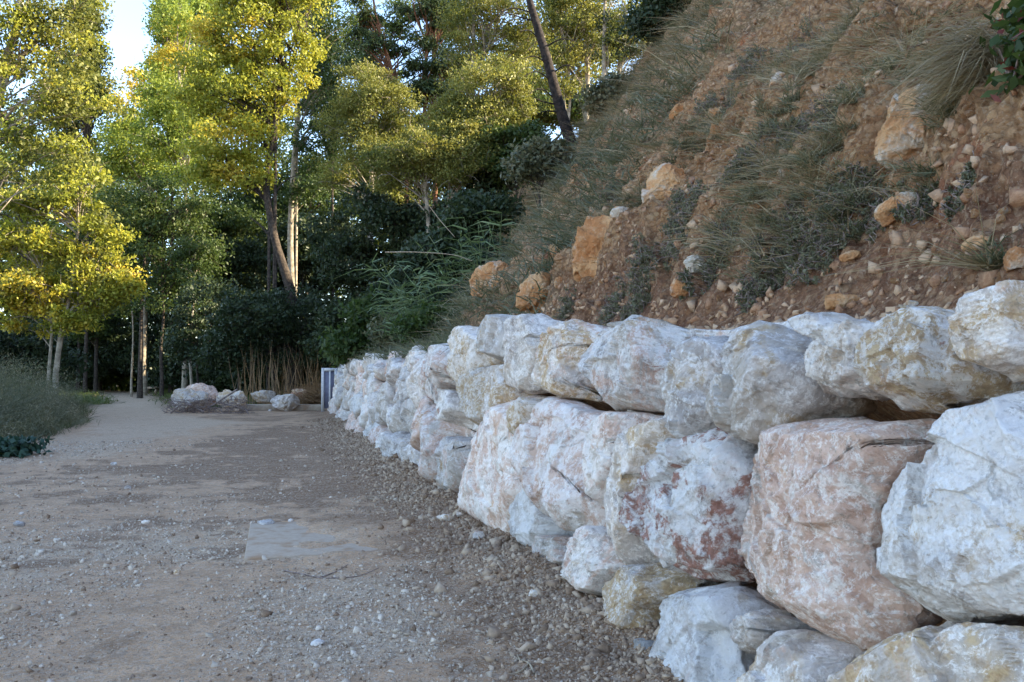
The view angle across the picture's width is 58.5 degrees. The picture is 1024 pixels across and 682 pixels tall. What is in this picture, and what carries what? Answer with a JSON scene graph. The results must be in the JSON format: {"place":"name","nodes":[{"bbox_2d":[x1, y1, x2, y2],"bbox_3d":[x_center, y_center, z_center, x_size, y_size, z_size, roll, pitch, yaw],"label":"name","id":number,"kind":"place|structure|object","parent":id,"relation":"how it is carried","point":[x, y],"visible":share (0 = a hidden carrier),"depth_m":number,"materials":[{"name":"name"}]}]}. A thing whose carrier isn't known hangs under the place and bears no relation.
{"place":"outdoors","nodes":[
{"label":"outdoors","id":0,"kind":"place"},
{"bbox_2d":[0,0,641,337],"label":"sky","id":1,"kind":"structure","parent":0,"point":[127,39],"materials":[{"name":"white"}]},
{"bbox_2d":[0,385,679,681],"bbox_3d":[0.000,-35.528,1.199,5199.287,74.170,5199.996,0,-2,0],"label":"ground","id":2,"kind":"structure","parent":0,"point":[130,419],"depth_m":7.05,"materials":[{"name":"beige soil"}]},
{"bbox_2d":[0,435,54,458],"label":"leafy weed","id":3,"kind":"object","parent":2,"relation":"on","point":[19,446],"visible":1,"depth_m":16.03,"materials":[{"name":"green plant"}]},
{"bbox_2d":[0,98,73,313],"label":"background tree","id":4,"kind":"object","parent":2,"relation":"on","point":[43,164],"visible":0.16,"depth_m":69.41,"materials":[{"name":"green plant"}]},
{"bbox_2d":[0,317,89,384],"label":"shrub","id":5,"kind":"object","parent":2,"relation":"on","point":[30,346],"visible":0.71,"depth_m":36.67,"materials":[{"name":"green plant"}]},
{"bbox_2d":[0,352,104,444],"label":"tall weeds","id":6,"kind":"object","parent":2,"relation":"on","point":[48,432],"visible":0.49,"depth_m":24.02,"materials":[{"name":"green plant"}]},
{"bbox_2d":[0,45,127,389],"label":"background tree","id":7,"kind":"object","parent":2,"relation":"on","point":[69,132],"visible":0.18,"depth_m":63.86,"materials":[{"name":"green plant"}]},
{"bbox_2d":[0,0,136,211],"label":"plane tree","id":8,"kind":"object","parent":2,"relation":"on","point":[25,20],"visible":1,"depth_m":26.88,"materials":[{"name":"green plant"}]},
{"bbox_2d":[0,154,151,392],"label":"young plane tree","id":9,"kind":"object","parent":2,"relation":"on","point":[29,289],"visible":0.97,"depth_m":32.79,"materials":[{"name":"green plant"}]},
{"bbox_2d":[60,0,117,392],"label":"background tree","id":10,"kind":"object","parent":2,"relation":"on","point":[87,128],"visible":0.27,"depth_m":60.30,"materials":[{"name":"green plant"}]},
{"bbox_2d":[52,336,130,379],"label":"shrub","id":11,"kind":"object","parent":2,"relation":"on","point":[101,364],"visible":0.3,"depth_m":64.87,"materials":[{"name":"green plant"}]},
{"bbox_2d":[48,208,137,392],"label":"background tree","id":12,"kind":"object","parent":2,"relation":"on","point":[96,336],"visible":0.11,"depth_m":61.81,"materials":[{"name":"green plant"}]},
{"bbox_2d":[99,304,170,383],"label":"shrub","id":13,"kind":"object","parent":2,"relation":"on","point":[122,360],"visible":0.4,"depth_m":63.02,"materials":[{"name":"green plant"}]},
{"bbox_2d":[82,56,204,395],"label":"poplar tree","id":14,"kind":"object","parent":2,"relation":"on","point":[123,154],"visible":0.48,"depth_m":57.56,"materials":[{"name":"green plant"}]},
{"bbox_2d":[71,169,237,397],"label":"broadleaf tree","id":15,"kind":"object","parent":2,"relation":"on","point":[167,222],"visible":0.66,"depth_m":51.67,"materials":[{"name":"green plant"}]},
{"bbox_2d":[140,0,194,393],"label":"background tree","id":16,"kind":"object","parent":2,"relation":"on","point":[163,40],"visible":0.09,"depth_m":60.19,"materials":[{"name":"green plant"}]},
{"bbox_2d":[135,343,201,390],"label":"shrub","id":17,"kind":"object","parent":2,"relation":"on","point":[173,375],"visible":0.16,"depth_m":58.71,"materials":[{"name":"green plant"}]},
{"bbox_2d":[36,387,311,407],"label":"wood edge grass","id":18,"kind":"structure","parent":2,"relation":"on","point":[93,397],"depth_m":47.32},
{"bbox_2d":[128,0,225,387],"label":"poplar tree","id":19,"kind":"object","parent":2,"relation":"on","point":[151,93],"visible":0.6,"depth_m":53.79,"materials":[{"name":"green plant"}]},
{"bbox_2d":[163,233,216,384],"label":"young tree","id":20,"kind":"object","parent":2,"relation":"on","point":[187,251],"visible":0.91,"depth_m":49.87,"materials":[{"name":"green plant"}]},
{"bbox_2d":[152,274,248,382],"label":"shrub","id":21,"kind":"object","parent":2,"relation":"on","point":[182,342],"visible":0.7,"depth_m":45.34,"materials":[{"name":"green plant"}]},
{"bbox_2d":[161,389,255,413],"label":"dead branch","id":22,"kind":"object","parent":2,"relation":"on","point":[204,406],"visible":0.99,"depth_m":33.03,"materials":[{"name":"brown wood"}]},
{"bbox_2d":[157,196,267,325],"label":"background tree","id":23,"kind":"object","parent":2,"relation":"on","point":[233,221],"visible":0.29,"depth_m":57.55,"materials":[{"name":"green plant"}]},
{"bbox_2d":[181,360,253,392],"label":"shrub","id":24,"kind":"object","parent":2,"relation":"on","point":[207,376],"visible":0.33,"depth_m":52.82,"materials":[{"name":"green plant"}]},
{"bbox_2d":[0,140,462,390],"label":"woodland","id":25,"kind":"object","parent":2,"relation":"on","point":[115,382],"visible":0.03,"depth_m":75.86,"materials":[{"name":"green plant"}]},
{"bbox_2d":[191,234,279,297],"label":"shrub","id":26,"kind":"object","parent":2,"relation":"on","point":[248,255],"visible":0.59,"depth_m":55.61,"materials":[{"name":"green plant"}]},
{"bbox_2d":[187,283,287,390],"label":"shrub","id":27,"kind":"object","parent":2,"relation":"on","point":[230,333],"visible":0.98,"depth_m":40.38,"materials":[{"name":"green plant"}]},
{"bbox_2d":[160,0,336,395],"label":"broadleaf tree","id":28,"kind":"object","parent":2,"relation":"on","point":[256,55],"visible":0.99,"depth_m":43.85,"materials":[{"name":"green plant"}]},
{"bbox_2d":[194,48,310,208],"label":"background tree","id":29,"kind":"object","parent":2,"relation":"on","point":[229,196],"visible":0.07,"depth_m":69.84,"materials":[{"name":"green plant"}]},
{"bbox_2d":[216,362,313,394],"bbox_3d":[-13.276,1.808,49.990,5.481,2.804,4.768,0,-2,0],"label":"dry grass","id":30,"kind":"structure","parent":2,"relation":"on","point":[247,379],"depth_m":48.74,"materials":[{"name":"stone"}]},
{"bbox_2d":[228,344,330,403],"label":"dry stalks","id":31,"kind":"object","parent":2,"relation":"on","point":[278,383],"visible":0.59,"depth_m":38.82,"materials":[{"name":"brown plant"}]},
{"bbox_2d":[246,281,341,387],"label":"shrub","id":32,"kind":"object","parent":2,"relation":"on","point":[303,306],"visible":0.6,"depth_m":42.48,"materials":[{"name":"green plant"}]},
{"bbox_2d":[233,150,358,319],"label":"background tree","id":33,"kind":"object","parent":2,"relation":"on","point":[281,206],"visible":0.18,"depth_m":69.14,"materials":[{"name":"green plant"}]},
{"bbox_2d":[265,212,336,387],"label":"shrub","id":34,"kind":"object","parent":2,"relation":"on","point":[303,263],"visible":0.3,"depth_m":59.18,"materials":[{"name":"green plant"}]},
{"bbox_2d":[244,522,377,559],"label":"concrete slab","id":35,"kind":"structure","parent":2,"relation":"on","point":[276,540],"depth_m":7.98,"materials":[{"name":"grey concrete"}]},
{"bbox_2d":[277,0,365,295],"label":"pale trunked tree","id":36,"kind":"object","parent":2,"relation":"on","point":[295,191],"visible":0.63,"depth_m":49.14,"materials":[{"name":"green plant"}]},
{"bbox_2d":[278,2,367,296],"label":"background tree","id":37,"kind":"object","parent":2,"relation":"on","point":[332,194],"visible":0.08,"depth_m":66.09,"materials":[{"name":"green plant"}]},
{"bbox_2d":[321,368,337,411],"bbox_3d":[-6.903,1.845,34.557,0.594,1.648,0.120,0,-2,0],"label":"sign board","id":38,"kind":"object","parent":2,"relation":"on","point":[327,379],"visible":0.67,"depth_m":34.52,"materials":[{"name":"grey metal"}]},
{"bbox_2d":[318,321,383,369],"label":"shrub","id":39,"kind":"object","parent":2,"relation":"on","point":[341,345],"visible":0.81,"depth_m":26.51,"materials":[{"name":"green plant"}]},
{"bbox_2d":[290,417,683,681],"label":"loose earth","id":40,"kind":"structure","parent":2,"relation":"on","point":[589,604],"depth_m":6.42,"materials":[{"name":"gravel"}]},
{"bbox_2d":[327,280,1023,681],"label":"stone wall","id":41,"kind":"structure","parent":2,"relation":"on","point":[759,500],"depth_m":3.95,"materials":[{"name":"stone"}]},
{"bbox_2d":[456,0,1023,625],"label":"hillside","id":42,"kind":"structure","parent":0,"point":[1002,124],"depth_m":7.17,"materials":[{"name":"brown soil"}]},
{"bbox_2d":[297,282,371,365],"bbox_3d":[-6.855,0.018,38.887,4.499,5.320,3.587,0,-2,0],"label":"shrub","id":43,"kind":"object","parent":42,"relation":"on","point":[331,318],"visible":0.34,"depth_m":38.41,"materials":[{"name":"green plant"}]},
{"bbox_2d":[295,208,395,300],"bbox_3d":[-6.727,-1.511,39.194,5.159,8.279,4.410,0,-2,0],"label":"shrub","id":44,"kind":"object","parent":42,"relation":"on","point":[344,248],"visible":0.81,"depth_m":38.45,"materials":[{"name":"green plant"}]},
{"bbox_2d":[304,57,427,242],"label":"bushy tree","id":45,"kind":"object","parent":42,"relation":"on","point":[365,101],"visible":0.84,"depth_m":41.86,"materials":[{"name":"green plant"}]},
{"bbox_2d":[333,284,413,333],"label":"shrub","id":46,"kind":"object","parent":42,"relation":"on","point":[361,318],"visible":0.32,"depth_m":26.49,"materials":[{"name":"green plant"}]},
{"bbox_2d":[326,182,425,266],"bbox_3d":[-4.935,-2.257,38.121,5.036,9.175,4.078,1,-2,-28],"label":"shrub","id":47,"kind":"object","parent":42,"relation":"on","point":[381,214],"visible":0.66,"depth_m":37.60,"materials":[{"name":"green plant"}]},
{"bbox_2d":[331,0,432,202],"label":"pine tree","id":48,"kind":"object","parent":42,"relation":"on","point":[376,39],"visible":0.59,"depth_m":60.30,"materials":[{"name":"green plant"}]},
{"bbox_2d":[363,307,406,349],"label":"shrub","id":49,"kind":"object","parent":42,"relation":"on","point":[376,337],"visible":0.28,"depth_m":23.65,"materials":[{"name":"green plant"}]},
{"bbox_2d":[332,253,463,342],"bbox_3d":[-1.987,-0.901,21.979,4.611,2.514,3.274,0,-2,0],"label":"giant cane","id":50,"kind":"object","parent":42,"relation":"on","point":[405,299],"visible":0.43,"depth_m":21.86,"materials":[{"name":"green plant"}]},
{"bbox_2d":[334,59,468,234],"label":"background tree","id":51,"kind":"object","parent":42,"relation":"on","point":[396,196],"visible":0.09,"depth_m":61.19,"materials":[{"name":"green plant"}]},
{"bbox_2d":[365,262,459,312],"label":"shrub","id":52,"kind":"object","parent":42,"relation":"on","point":[394,275],"visible":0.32,"depth_m":26.48,"materials":[{"name":"green plant"}]},
{"bbox_2d":[337,0,491,237],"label":"background tree","id":53,"kind":"object","parent":42,"relation":"on","point":[398,27],"visible":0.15,"depth_m":72.51,"materials":[{"name":"green plant"}]},
{"bbox_2d":[384,298,461,342],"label":"shrub","id":54,"kind":"object","parent":42,"relation":"on","point":[413,321],"visible":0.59,"depth_m":19.63,"materials":[{"name":"green plant"}]},
{"bbox_2d":[348,113,510,232],"bbox_3d":[-3.285,-3.555,36.266,6.517,10.551,4.056,0,-2,0],"label":"bushy tree","id":55,"kind":"object","parent":42,"relation":"on","point":[436,160],"visible":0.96,"depth_m":35.65,"materials":[{"name":"green plant"}]},
{"bbox_2d":[396,0,468,208],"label":"pine tree","id":56,"kind":"object","parent":42,"relation":"on","point":[426,43],"visible":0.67,"depth_m":60.12,"materials":[{"name":"green plant"}]},
{"bbox_2d":[404,0,465,207],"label":"pine tree","id":57,"kind":"object","parent":42,"relation":"on","point":[420,81],"visible":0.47,"depth_m":60.00,"materials":[{"name":"green plant"}]},
{"bbox_2d":[393,224,496,289],"bbox_3d":[-2.019,-1.604,27.141,3.007,3.754,2.889,1,-2,-34],"label":"shrub","id":58,"kind":"object","parent":42,"relation":"on","point":[417,259],"visible":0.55,"depth_m":26.45,"materials":[{"name":"green plant"}]},
{"bbox_2d":[397,168,512,284],"bbox_3d":[-2.209,-3.538,37.154,4.666,7.387,3.774,-1,-2,25],"label":"shrub","id":59,"kind":"object","parent":42,"relation":"on","point":[485,183],"visible":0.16,"depth_m":36.50,"materials":[{"name":"green plant"}]},
{"bbox_2d":[411,210,520,288],"bbox_3d":[-0.593,-1.524,23.897,4.162,3.459,3.397,0,-2,0],"label":"giant cane","id":60,"kind":"object","parent":42,"relation":"on","point":[498,224],"visible":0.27,"depth_m":23.52,"materials":[{"name":"green plant"}]},
{"bbox_2d":[412,50,542,240],"bbox_3d":[-1.469,-6.581,37.257,5.595,10.423,3.851,0,-2,0],"label":"bushy tree","id":61,"kind":"object","parent":42,"relation":"on","point":[477,106],"visible":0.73,"depth_m":36.66,"materials":[{"name":"green plant"}]},
{"bbox_2d":[429,186,527,247],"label":"shrub","id":62,"kind":"object","parent":42,"relation":"on","point":[465,205],"visible":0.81,"depth_m":26.60,"materials":[{"name":"green plant"}]},
{"bbox_2d":[448,234,518,280],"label":"shrub","id":63,"kind":"object","parent":42,"relation":"on","point":[484,248],"visible":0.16,"depth_m":25.55,"materials":[{"name":"green plant"}]},
{"bbox_2d":[469,260,508,296],"bbox_3d":[-0.356,-1.052,16.130,0.822,0.704,0.681,-19,-6,13],"label":"rock","id":64,"kind":"object","parent":42,"relation":"on","point":[493,266],"visible":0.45,"depth_m":15.91,"materials":[{"name":"beige stone"}]},
{"bbox_2d":[429,0,560,187],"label":"broadleaf tree","id":65,"kind":"object","parent":42,"relation":"on","point":[473,10],"visible":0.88,"depth_m":48.20,"materials":[{"name":"green plant"}]},
{"bbox_2d":[474,117,559,217],"bbox_3d":[0.189,-6.382,36.255,3.547,5.132,3.215,1,-2,-32],"label":"shrub","id":66,"kind":"object","parent":42,"relation":"on","point":[505,135],"visible":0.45,"depth_m":35.65,"materials":[{"name":"green plant"}]},
{"bbox_2d":[319,16,735,402],"bbox_3d":[-2.433,-0.843,27.884,6.238,6.620,33.488,0,-2,-14],"label":"green growth","id":67,"kind":"object","parent":42,"relation":"on","point":[559,244],"visible":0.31,"depth_m":14.24,"materials":[{"name":"green plant"}]},
{"bbox_2d":[487,0,576,144],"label":"pine tree","id":68,"kind":"object","parent":42,"relation":"on","point":[560,111],"visible":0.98,"depth_m":34.22,"materials":[{"name":"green plant"}]},
{"bbox_2d":[516,272,551,313],"bbox_3d":[0.398,-0.619,12.838,0.670,0.667,0.629,-21,-7,12],"label":"rock","id":69,"kind":"object","parent":42,"relation":"on","point":[543,279],"visible":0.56,"depth_m":12.61,"materials":[{"name":"beige stone"}]},
{"bbox_2d":[484,61,591,180],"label":"background tree","id":70,"kind":"object","parent":42,"relation":"on","point":[551,119],"visible":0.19,"depth_m":54.67,"materials":[{"name":"green plant"}]},
{"bbox_2d":[500,131,581,209],"bbox_3d":[1.003,-4.344,27.269,2.735,3.603,2.460,0,-2,0],"label":"shrub","id":71,"kind":"object","parent":42,"relation":"on","point":[529,156],"visible":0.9,"depth_m":26.74,"materials":[{"name":"green plant"}]},
{"bbox_2d":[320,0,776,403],"bbox_3d":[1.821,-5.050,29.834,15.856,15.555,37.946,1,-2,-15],"label":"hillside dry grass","id":72,"kind":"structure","parent":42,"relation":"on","point":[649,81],"depth_m":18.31,"materials":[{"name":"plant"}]},
{"bbox_2d":[486,0,637,92],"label":"background tree","id":73,"kind":"object","parent":42,"relation":"on","point":[552,54],"visible":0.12,"depth_m":59.77,"materials":[{"name":"green plant"}]},
{"bbox_2d":[519,0,627,119],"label":"broadleaf tree","id":74,"kind":"object","parent":42,"relation":"on","point":[580,34],"visible":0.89,"depth_m":46.22,"materials":[{"name":"green plant"}]},
{"bbox_2d":[375,0,777,352],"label":"hillside grass","id":75,"kind":"structure","parent":42,"relation":"on","point":[583,122],"depth_m":19.53,"materials":[{"name":"green plant"}]},
{"bbox_2d":[572,215,613,281],"bbox_3d":[0.991,-1.025,10.398,0.607,0.792,0.625,4,-1,14],"label":"rock","id":76,"kind":"object","parent":42,"relation":"on","point":[587,247],"visible":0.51,"depth_m":10.20,"materials":[{"name":"beige stone"}]},
{"bbox_2d":[573,68,630,116],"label":"shrub","id":77,"kind":"object","parent":42,"relation":"on","point":[595,95],"visible":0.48,"depth_m":32.95,"materials":[{"name":"green plant"}]},
{"bbox_2d":[589,275,626,325],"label":"shrub","id":78,"kind":"object","parent":42,"relation":"on","point":[613,305],"visible":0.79,"depth_m":8.69,"materials":[{"name":"green plant"}]},
{"bbox_2d":[582,0,647,76],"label":"broadleaf tree","id":79,"kind":"object","parent":42,"relation":"on","point":[609,38],"visible":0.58,"depth_m":43.28,"materials":[{"name":"green plant"}]},
{"bbox_2d":[616,281,652,320],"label":"shrub","id":80,"kind":"object","parent":42,"relation":"on","point":[632,307],"visible":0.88,"depth_m":8.14,"materials":[{"name":"green plant"}]},
{"bbox_2d":[624,233,667,298],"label":"shrub","id":81,"kind":"object","parent":42,"relation":"on","point":[644,262],"visible":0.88,"depth_m":8.26,"materials":[{"name":"green plant"}]},
{"bbox_2d":[617,0,691,47],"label":"shrub","id":82,"kind":"object","parent":42,"relation":"on","point":[639,21],"visible":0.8,"depth_m":29.95,"materials":[{"name":"green plant"}]},
{"bbox_2d":[641,163,686,203],"bbox_3d":[1.499,-1.472,9.004,0.438,0.552,0.415,10,1,14],"label":"rock","id":83,"kind":"object","parent":42,"relation":"on","point":[663,176],"visible":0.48,"depth_m":8.85,"materials":[{"name":"beige stone"}]},
{"bbox_2d":[649,208,692,272],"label":"shrub","id":84,"kind":"object","parent":42,"relation":"on","point":[677,230],"visible":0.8,"depth_m":7.98,"materials":[{"name":"green plant"}]},
{"bbox_2d":[660,178,711,234],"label":"shrub","id":85,"kind":"object","parent":42,"relation":"on","point":[678,197],"visible":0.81,"depth_m":8.08,"materials":[{"name":"green plant"}]},
{"bbox_2d":[673,257,725,301],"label":"shrub","id":86,"kind":"object","parent":42,"relation":"on","point":[684,275],"visible":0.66,"depth_m":7.22,"materials":[{"name":"green plant"}]},
{"bbox_2d":[702,215,742,288],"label":"shrub","id":87,"kind":"object","parent":42,"relation":"on","point":[726,258],"visible":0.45,"depth_m":7.19,"materials":[{"name":"green plant"}]},
{"bbox_2d":[455,0,1023,329],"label":"rubble","id":88,"kind":"object","parent":42,"relation":"on","point":[1016,199],"visible":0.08,"depth_m":6.00,"materials":[{"name":"brown stone"}]},
{"bbox_2d":[724,42,774,88],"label":"shrub","id":89,"kind":"object","parent":42,"relation":"on","point":[740,59],"visible":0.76,"depth_m":10.11,"materials":[{"name":"green plant"}]},
{"bbox_2d":[732,279,777,315],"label":"shrub","id":90,"kind":"object","parent":42,"relation":"on","point":[748,295],"visible":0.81,"depth_m":6.31,"materials":[{"name":"green plant"}]},
{"bbox_2d":[729,206,799,292],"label":"shrub","id":91,"kind":"object","parent":42,"relation":"on","point":[774,271],"visible":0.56,"depth_m":6.32,"materials":[{"name":"green plant"}]},
{"bbox_2d":[754,188,810,263],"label":"shrub","id":92,"kind":"object","parent":42,"relation":"on","point":[792,207],"visible":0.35,"depth_m":6.34,"materials":[{"name":"green plant"}]},
{"bbox_2d":[753,108,813,151],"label":"shrub","id":93,"kind":"object","parent":42,"relation":"on","point":[796,132],"visible":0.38,"depth_m":7.55,"materials":[{"name":"green plant"}]},
{"bbox_2d":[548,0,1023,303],"bbox_3d":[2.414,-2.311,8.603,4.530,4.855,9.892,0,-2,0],"label":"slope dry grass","id":94,"kind":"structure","parent":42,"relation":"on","point":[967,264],"depth_m":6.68,"materials":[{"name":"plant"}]},
{"bbox_2d":[566,0,1020,288],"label":"slope grass","id":95,"kind":"structure","parent":42,"relation":"on","point":[839,137],"depth_m":6.51,"materials":[{"name":"green plant"}]},
{"bbox_2d":[766,187,847,290],"bbox_3d":[1.948,-0.669,5.925,0.595,0.702,0.497,-2,-3,42],"label":"shrub","id":96,"kind":"object","parent":42,"relation":"on","point":[813,256],"visible":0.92,"depth_m":5.87,"materials":[{"name":"green plant"}]},
{"bbox_2d":[792,79,862,132],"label":"shrub","id":97,"kind":"object","parent":42,"relation":"on","point":[818,115],"visible":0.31,"depth_m":7.17,"materials":[{"name":"green plant"}]},
{"bbox_2d":[809,160,891,213],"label":"shrub","id":98,"kind":"object","parent":42,"relation":"on","point":[866,177],"visible":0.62,"depth_m":5.90,"materials":[{"name":"green plant"}]},
{"bbox_2d":[824,191,881,248],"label":"shrub","id":99,"kind":"object","parent":42,"relation":"on","point":[847,218],"visible":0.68,"depth_m":5.72,"materials":[{"name":"green plant"}]},
{"bbox_2d":[874,190,916,226],"bbox_3d":[2.220,-0.767,5.258,0.269,0.156,0.198,-36,-10,10],"label":"rock","id":100,"kind":"object","parent":42,"relation":"on","point":[882,210],"visible":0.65,"depth_m":5.21,"materials":[{"name":"beige stone"}]},
{"bbox_2d":[874,84,935,170],"bbox_3d":[2.601,-1.336,5.824,0.506,0.587,0.451,12,1,14],"label":"rock","id":101,"kind":"object","parent":42,"relation":"on","point":[889,132],"visible":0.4,"depth_m":5.71,"materials":[{"name":"beige stone"}]},
{"bbox_2d":[887,178,938,225],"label":"shrub","id":102,"kind":"object","parent":42,"relation":"on","point":[902,213],"visible":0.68,"depth_m":5.06,"materials":[{"name":"green plant"}]},
{"bbox_2d":[831,0,1014,153],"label":"dry brush","id":103,"kind":"object","parent":42,"relation":"on","point":[970,68],"visible":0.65,"depth_m":5.08,"materials":[{"name":"plant"}]},
{"bbox_2d":[939,150,976,222],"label":"shrub","id":104,"kind":"object","parent":42,"relation":"on","point":[968,176],"visible":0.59,"depth_m":4.72,"materials":[{"name":"green plant"}]},
{"bbox_2d":[968,0,1023,101],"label":"leafy plant","id":105,"kind":"object","parent":42,"relation":"on","point":[1011,65],"visible":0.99,"depth_m":4.64,"materials":[{"name":"green plant"}]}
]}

